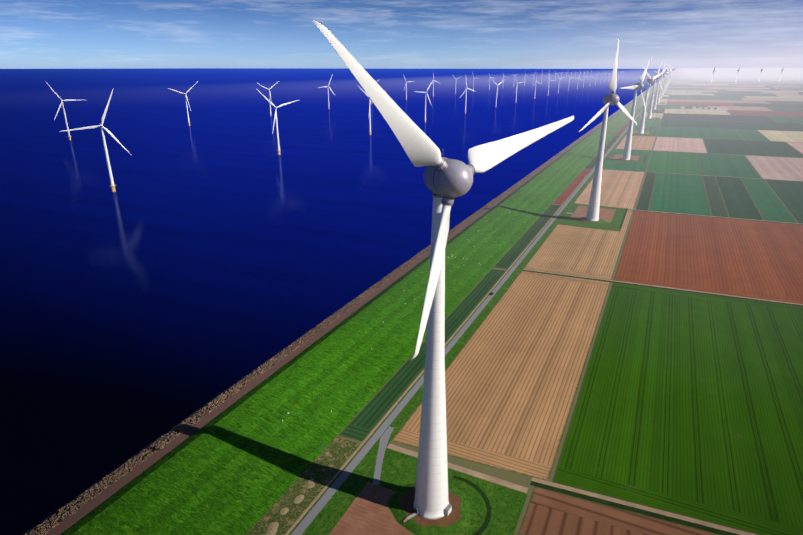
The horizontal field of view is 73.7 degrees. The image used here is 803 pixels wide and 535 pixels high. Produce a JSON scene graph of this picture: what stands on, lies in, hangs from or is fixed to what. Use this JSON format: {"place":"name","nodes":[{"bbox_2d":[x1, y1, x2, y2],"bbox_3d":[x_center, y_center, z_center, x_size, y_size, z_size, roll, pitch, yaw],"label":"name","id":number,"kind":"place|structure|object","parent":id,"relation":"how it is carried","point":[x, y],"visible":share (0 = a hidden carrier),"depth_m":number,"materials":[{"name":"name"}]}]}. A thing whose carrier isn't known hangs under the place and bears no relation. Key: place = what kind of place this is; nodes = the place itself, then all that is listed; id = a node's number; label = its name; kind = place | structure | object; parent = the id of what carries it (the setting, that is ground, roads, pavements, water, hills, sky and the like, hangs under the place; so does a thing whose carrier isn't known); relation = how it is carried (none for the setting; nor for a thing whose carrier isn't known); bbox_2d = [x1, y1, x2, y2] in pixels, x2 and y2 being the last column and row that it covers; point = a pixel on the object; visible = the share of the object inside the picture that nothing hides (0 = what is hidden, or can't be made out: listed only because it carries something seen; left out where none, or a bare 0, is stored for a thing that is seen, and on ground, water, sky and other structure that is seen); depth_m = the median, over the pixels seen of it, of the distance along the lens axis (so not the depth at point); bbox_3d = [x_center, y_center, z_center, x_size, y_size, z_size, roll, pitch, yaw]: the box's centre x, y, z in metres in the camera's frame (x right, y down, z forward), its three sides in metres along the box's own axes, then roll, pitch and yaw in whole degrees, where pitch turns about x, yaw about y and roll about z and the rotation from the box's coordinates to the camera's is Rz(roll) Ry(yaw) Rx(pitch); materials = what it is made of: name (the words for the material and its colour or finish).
{"place":"outdoors","nodes":[
{"label":"outdoors","id":0,"kind":"place"},
{"bbox_2d":[0,68,674,534],"bbox_3d":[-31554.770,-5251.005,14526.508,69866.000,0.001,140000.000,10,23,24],"label":"sea","id":1,"kind":"structure","parent":0,"point":[206,256],"depth_m":648.09,"materials":[{"name":"blue liquid"}]},
{"bbox_2d":[45,81,76,139],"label":"offshore turbine","id":2,"kind":"object","parent":1,"relation":"in","point":[61,103],"visible":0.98,"depth_m":1317.60,"materials":[{"name":"white metal"}]},
{"bbox_2d":[58,90,130,191],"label":"offshore turbine","id":3,"kind":"object","parent":1,"relation":"in","point":[101,126],"visible":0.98,"depth_m":761.20,"materials":[{"name":"white metal"}]},
{"bbox_2d":[168,84,194,125],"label":"offshore turbine","id":4,"kind":"object","parent":1,"relation":"in","point":[186,103],"visible":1,"depth_m":1651.71,"materials":[{"name":"white metal"}]},
{"bbox_2d":[257,81,278,115],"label":"offshore turbine","id":5,"kind":"object","parent":1,"relation":"in","point":[269,96],"visible":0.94,"depth_m":1978.91,"materials":[{"name":"white metal"}]},
{"bbox_2d":[257,89,300,154],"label":"offshore turbine","id":6,"kind":"object","parent":1,"relation":"in","point":[275,117],"visible":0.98,"depth_m":1092.12,"materials":[{"name":"white metal"}]},
{"bbox_2d":[319,77,333,108],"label":"offshore turbine","id":7,"kind":"object","parent":1,"relation":"in","point":[328,92],"visible":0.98,"depth_m":2309.95,"materials":[{"name":"white metal"}]},
{"bbox_2d":[359,87,371,134],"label":"offshore turbine","id":8,"kind":"object","parent":1,"relation":"in","point":[368,97],"visible":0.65,"depth_m":1431.10,"materials":[{"name":"white metal"}]},
{"bbox_2d":[404,77,414,99],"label":"offshore turbine","id":9,"kind":"object","parent":1,"relation":"in","point":[406,87],"visible":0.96,"depth_m":2973.59,"materials":[{"name":"white metal"}]},
{"bbox_2d":[414,82,431,121],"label":"offshore turbine","id":10,"kind":"object","parent":1,"relation":"in","point":[425,92],"visible":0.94,"depth_m":1757.22,"materials":[{"name":"white metal"}]},
{"bbox_2d":[461,81,475,113],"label":"offshore turbine","id":11,"kind":"object","parent":1,"relation":"in","point":[465,111],"visible":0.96,"depth_m":2088.61,"materials":[{"name":"white metal"}]},
{"bbox_2d":[494,81,502,106],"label":"offshore turbine","id":12,"kind":"object","parent":1,"relation":"in","point":[497,93],"visible":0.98,"depth_m":2416.55,"materials":[{"name":"white metal"}]},
{"bbox_2d":[0,0,802,68],"label":"sky","id":13,"kind":"structure","parent":0,"point":[35,34],"materials":[{"name":"blue"}]},
{"bbox_2d":[285,71,674,534],"bbox_3d":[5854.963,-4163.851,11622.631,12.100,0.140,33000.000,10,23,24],"label":"dike road","id":14,"kind":"structure","parent":0,"point":[317,515],"depth_m":287.87,"materials":[{"name":"grey asphalt"}]},
{"bbox_2d":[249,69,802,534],"bbox_3d":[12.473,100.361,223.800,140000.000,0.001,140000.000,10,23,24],"label":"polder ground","id":15,"kind":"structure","parent":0,"point":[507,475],"depth_m":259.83,"materials":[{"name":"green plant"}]},
{"bbox_2d":[27,71,673,534],"bbox_3d":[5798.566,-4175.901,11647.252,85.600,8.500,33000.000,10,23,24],"label":"grass","id":16,"kind":"structure","parent":15,"relation":"on","point":[243,459],"depth_m":285.96,"materials":[{"name":"green plant"}]},
{"bbox_2d":[24,197,501,534],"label":"rip rap stones","id":17,"kind":"object","parent":16,"relation":"on","point":[117,474],"visible":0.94,"depth_m":283.01,"materials":[{"name":"stone"}]},
{"bbox_2d":[246,437,359,534],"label":"rough ground patch","id":18,"kind":"object","parent":16,"relation":"on","point":[288,507],"visible":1,"depth_m":232.78,"materials":[{"name":"green plant"}]},
{"bbox_2d":[522,77,802,534],"bbox_3d":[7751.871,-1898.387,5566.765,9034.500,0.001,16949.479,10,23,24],"label":"field borders","id":19,"kind":"object","parent":15,"relation":"on","point":[648,511],"visible":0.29,"depth_m":231.69,"materials":[{"name":"green plant"}]},
{"bbox_2d":[339,74,802,534],"bbox_3d":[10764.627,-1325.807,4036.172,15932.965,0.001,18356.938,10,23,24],"label":"farm fields","id":20,"kind":"structure","parent":0,"point":[689,404],"depth_m":351.58,"materials":[{"name":"brown soil"}]},
{"bbox_2d":[319,83,671,534],"bbox_3d":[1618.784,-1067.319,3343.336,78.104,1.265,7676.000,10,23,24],"label":"turbine pads and verges","id":21,"kind":"object","parent":20,"relation":"on","point":[380,499],"visible":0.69,"depth_m":228.37,"materials":[{"name":"green plant"}]},
{"bbox_2d":[312,20,573,522],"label":"wind turbine","id":22,"kind":"object","parent":21,"relation":"on","point":[447,181],"visible":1,"depth_m":179.17,"materials":[{"name":"grey metal"}]},
{"bbox_2d":[577,39,636,220],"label":"wind turbine","id":23,"kind":"object","parent":21,"relation":"on","point":[609,98],"visible":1,"depth_m":609.57,"materials":[{"name":"grey metal"}]},
{"bbox_2d":[621,56,651,159],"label":"wind turbine","id":24,"kind":"object","parent":21,"relation":"on","point":[628,143],"visible":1,"depth_m":1028.98,"materials":[{"name":"grey metal"}]},
{"bbox_2d":[638,66,662,133],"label":"wind turbine","id":25,"kind":"object","parent":21,"relation":"on","point":[650,80],"visible":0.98,"depth_m":1447.67,"materials":[{"name":"grey metal"}]},
{"bbox_2d":[647,61,661,118],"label":"wind turbine","id":26,"kind":"object","parent":21,"relation":"on","point":[649,115],"visible":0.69,"depth_m":1873.79,"materials":[{"name":"grey metal"}]},
{"bbox_2d":[653,68,666,109],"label":"wind turbine","id":27,"kind":"object","parent":21,"relation":"on","point":[655,101],"visible":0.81,"depth_m":2294.33,"materials":[{"name":"grey metal"}]},
{"bbox_2d":[657,67,667,102],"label":"wind turbine","id":28,"kind":"object","parent":20,"relation":"on","point":[658,98],"visible":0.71,"depth_m":2713.32,"materials":[{"name":"grey metal"}]},
{"bbox_2d":[660,66,668,98],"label":"wind turbine","id":29,"kind":"object","parent":20,"relation":"on","point":[665,72],"visible":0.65,"depth_m":3130.39,"materials":[{"name":"grey metal"}]},
{"bbox_2d":[662,67,669,94],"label":"wind turbine","id":30,"kind":"object","parent":20,"relation":"on","point":[664,83],"visible":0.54,"depth_m":3549.74,"materials":[{"name":"grey metal"}]},
{"bbox_2d":[681,105,727,109],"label":"substation","id":31,"kind":"object","parent":20,"relation":"on","point":[711,108],"visible":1,"depth_m":2387.62,"materials":[{"name":"beige"}]},
{"bbox_2d":[737,79,802,94],"bbox_3d":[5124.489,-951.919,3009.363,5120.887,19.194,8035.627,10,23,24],"label":"farmsteads and shelter belts","id":32,"kind":"object","parent":20,"relation":"on","point":[801,93],"visible":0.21,"depth_m":4872.70,"materials":[{"name":"grey plant"}]},
{"bbox_2d":[669,68,802,84],"bbox_3d":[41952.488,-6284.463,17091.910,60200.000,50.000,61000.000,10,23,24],"label":"fog","id":33,"kind":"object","parent":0,"point":[746,73],"depth_m":8413.68,"materials":[{"name":"white"}]}
]}

